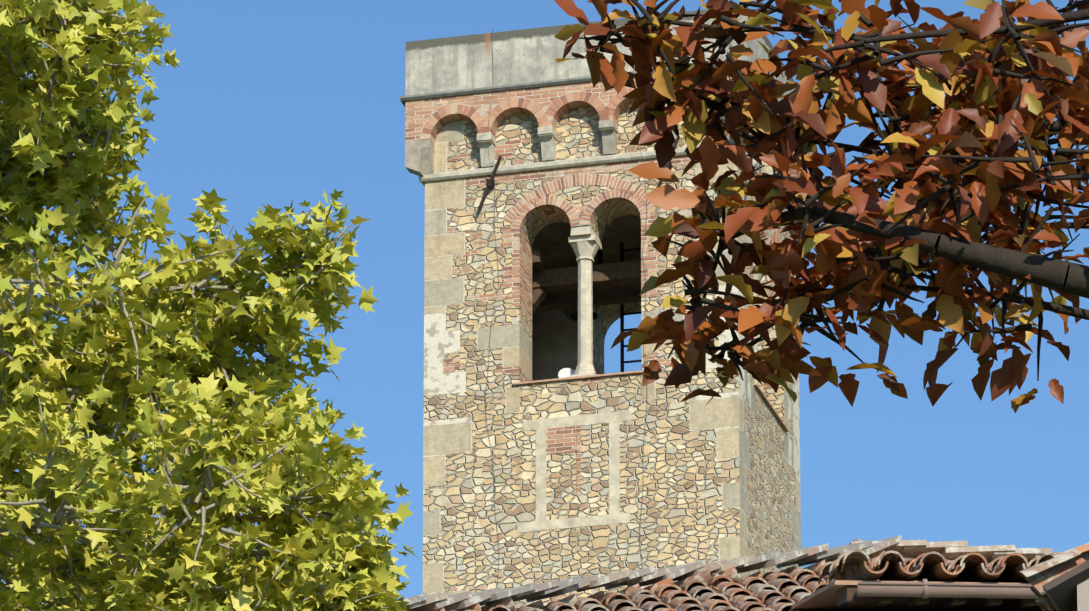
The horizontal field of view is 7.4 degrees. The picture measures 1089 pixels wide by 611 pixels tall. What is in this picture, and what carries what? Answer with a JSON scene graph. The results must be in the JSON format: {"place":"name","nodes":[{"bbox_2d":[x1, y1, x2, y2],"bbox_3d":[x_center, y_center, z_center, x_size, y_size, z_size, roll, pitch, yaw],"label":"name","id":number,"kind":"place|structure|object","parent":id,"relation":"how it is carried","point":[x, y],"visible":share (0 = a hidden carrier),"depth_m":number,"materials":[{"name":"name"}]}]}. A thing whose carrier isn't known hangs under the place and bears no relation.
{"place":"outdoors","nodes":[
{"label":"outdoors","id":0,"kind":"place"},
{"bbox_2d":[0,0,419,610],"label":"plane tree","id":1,"kind":"object","parent":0,"point":[100,488],"depth_m":39.27,"materials":[{"name":"green plant"}]},
{"bbox_2d":[0,0,1088,609],"label":"sky","id":2,"kind":"structure","parent":0,"point":[275,103],"materials":[{"name":"blue"}]},
{"bbox_2d":[554,0,1088,412],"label":"tree","id":3,"kind":"object","parent":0,"point":[989,203],"depth_m":29.59,"materials":[{"name":"brown plant"}]},
{"bbox_2d":[788,580,1042,610],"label":"house eave boards","id":4,"kind":"object","parent":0,"point":[824,598],"visible":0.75,"depth_m":60.91,"materials":[{"name":"brown wood"}]},
{"bbox_2d":[433,550,950,610],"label":"house roof tiles","id":5,"kind":"object","parent":4,"relation":"on","point":[729,590],"visible":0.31,"depth_m":62.54,"materials":[{"name":"brown ceramic"}]},
{"bbox_2d":[404,535,1060,610],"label":"roof ridge tiles","id":6,"kind":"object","parent":5,"relation":"on","point":[947,550],"depth_m":63.41,"materials":[{"name":"brown ceramic"}]},
{"bbox_2d":[818,549,1055,583],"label":"roof tiles","id":7,"kind":"object","parent":4,"relation":"on","point":[891,565],"visible":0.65,"depth_m":58.18,"materials":[{"name":"brown ceramic"}]},
{"bbox_2d":[856,579,1038,598],"bbox_3d":[5.653,3.817,57.276,7.028,4.065,0.519,0,-21,0],"label":"rain gutter","id":8,"kind":"object","parent":4,"relation":"attached to","point":[925,589],"visible":0.79,"depth_m":57.82,"materials":[{"name":"brown metal"}]},
{"bbox_2d":[837,585,1036,608],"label":"rafter ends","id":9,"kind":"object","parent":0,"point":[846,595],"visible":0.35,"depth_m":58.22,"materials":[{"name":"brown wood"}]},
{"bbox_3d":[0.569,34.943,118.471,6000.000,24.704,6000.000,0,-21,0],"label":"ground","id":10,"kind":"structure","parent":0,"visible":0},
{"bbox_2d":[423,103,800,610],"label":"tower walls","id":11,"kind":"structure","parent":10,"relation":"on","point":[715,479],"depth_m":129.68,"materials":[{"name":"beige stone"}]},
{"bbox_2d":[546,426,580,495],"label":"brick infill","id":12,"kind":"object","parent":11,"relation":"attached to","point":[560,440],"visible":0.71,"depth_m":129.26,"materials":[{"name":"red brick"}]},
{"bbox_2d":[485,13,646,586],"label":"lightning wires","id":13,"kind":"object","parent":11,"relation":"attached to","point":[494,306],"visible":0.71,"depth_m":130.03,"materials":[{"name":"black metal"}]},
{"bbox_2d":[517,410,630,532],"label":"stone frame","id":14,"kind":"object","parent":11,"relation":"attached to","point":[614,515],"visible":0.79,"depth_m":129.02,"materials":[{"name":"beige stone"}]},
{"bbox_2d":[513,370,643,385],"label":"window sill","id":15,"kind":"structure","parent":11,"relation":"attached to","point":[578,377],"depth_m":129.54,"materials":[{"name":"grey stone"}]},
{"bbox_2d":[558,368,574,377],"bbox_3d":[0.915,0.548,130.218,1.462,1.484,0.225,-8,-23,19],"label":"bird","id":16,"kind":"object","parent":15,"relation":"on","point":[565,372],"visible":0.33,"depth_m":130.28},
{"bbox_2d":[569,225,601,376],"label":"column","id":17,"kind":"structure","parent":15,"relation":"on","point":[585,242],"depth_m":130.33,"materials":[{"name":"beige stone"}]},
{"bbox_2d":[504,174,653,233],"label":"bifora bricks","id":18,"kind":"object","parent":11,"relation":"attached to","point":[524,207],"visible":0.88,"depth_m":130.67,"materials":[{"name":"red brick"}]},
{"bbox_2d":[503,174,654,232],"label":"bifora mortar","id":19,"kind":"object","parent":11,"relation":"attached to","point":[570,204],"visible":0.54,"depth_m":130.72,"materials":[{"name":"beige concrete"}]},
{"bbox_2d":[532,250,640,318],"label":"bell frame beams","id":20,"kind":"structure","parent":11,"relation":"attached to","point":[613,283],"depth_m":131.56,"materials":[{"name":"brown wood"}]},
{"bbox_2d":[568,289,598,321],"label":"bell","id":21,"kind":"object","parent":20,"relation":"hanging from","point":[573,314],"visible":0.33,"depth_m":131.32,"materials":[{"name":"brown metal"}]},
{"bbox_2d":[405,116,803,205],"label":"old corbels","id":22,"kind":"object","parent":11,"relation":"attached to","point":[419,157],"visible":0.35,"depth_m":131.38,"materials":[{"name":"stone"}]},
{"bbox_2d":[419,123,799,234],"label":"corbels","id":23,"kind":"object","parent":11,"relation":"attached to","point":[547,135],"visible":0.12,"depth_m":131.01,"materials":[{"name":"grey stone"}]},
{"bbox_2d":[405,76,813,195],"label":"brick wall band","id":24,"kind":"object","parent":11,"relation":"attached to","point":[418,113],"visible":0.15,"depth_m":131.40,"materials":[{"name":"red brick"}]},
{"bbox_2d":[420,87,808,198],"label":"corbel arch mortar","id":25,"kind":"object","parent":24,"relation":"attached to","point":[528,111],"visible":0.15,"depth_m":131.25,"materials":[{"name":"beige concrete"}]},
{"bbox_2d":[420,85,809,200],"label":"blind arches","id":26,"kind":"structure","parent":24,"relation":"attached to","point":[544,118],"depth_m":131.23,"materials":[{"name":"red brick"}]},
{"bbox_2d":[400,59,820,169],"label":"cornice","id":27,"kind":"structure","parent":11,"relation":"attached to","point":[403,99],"depth_m":131.37,"materials":[{"name":"stone"}]},
{"bbox_2d":[405,6,813,154],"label":"parapet","id":28,"kind":"structure","parent":27,"relation":"on","point":[469,62],"depth_m":131.60,"materials":[{"name":"concrete"}]},
{"bbox_2d":[477,137,752,210],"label":"tie rod anchors","id":29,"kind":"object","parent":11,"relation":"on","point":[490,184],"visible":0.29,"depth_m":130.99,"materials":[{"name":"metal"}]},
{"bbox_2d":[598,242,641,371],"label":"metal frame","id":30,"kind":"object","parent":11,"relation":"on","point":[600,261],"visible":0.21,"depth_m":132.78,"materials":[{"name":"metal"}]},
{"bbox_2d":[752,200,781,245],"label":"bricks","id":31,"kind":"object","parent":11,"relation":"attached to","point":[776,238],"visible":0.08,"depth_m":132.12,"materials":[{"name":"red brick"}]},
{"bbox_2d":[753,383,788,431],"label":"bifora sill","id":32,"kind":"structure","parent":11,"relation":"attached to","point":[771,407],"depth_m":130.72,"materials":[{"name":"stone"}]},
{"bbox_2d":[754,264,763,383],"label":"bifora column","id":33,"kind":"structure","parent":32,"relation":"on","point":[757,276],"depth_m":131.46,"materials":[{"name":"beige stone"}]},
{"bbox_2d":[1077,578,1088,610],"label":"house walls","id":34,"kind":"structure","parent":10,"relation":"on","point":[1083,596],"depth_m":53.76,"materials":[{"name":"beige paint"}]},
{"bbox_2d":[1042,560,1088,610],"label":"house roof deck","id":35,"kind":"structure","parent":34,"relation":"on","point":[1061,591],"depth_m":53.69,"materials":[{"name":"wood"}]},
{"bbox_2d":[1019,543,1088,610],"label":"roof edge tiles","id":36,"kind":"object","parent":35,"relation":"on","point":[1038,576],"visible":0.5,"depth_m":53.79,"materials":[{"name":"brown ceramic"}]}
]}

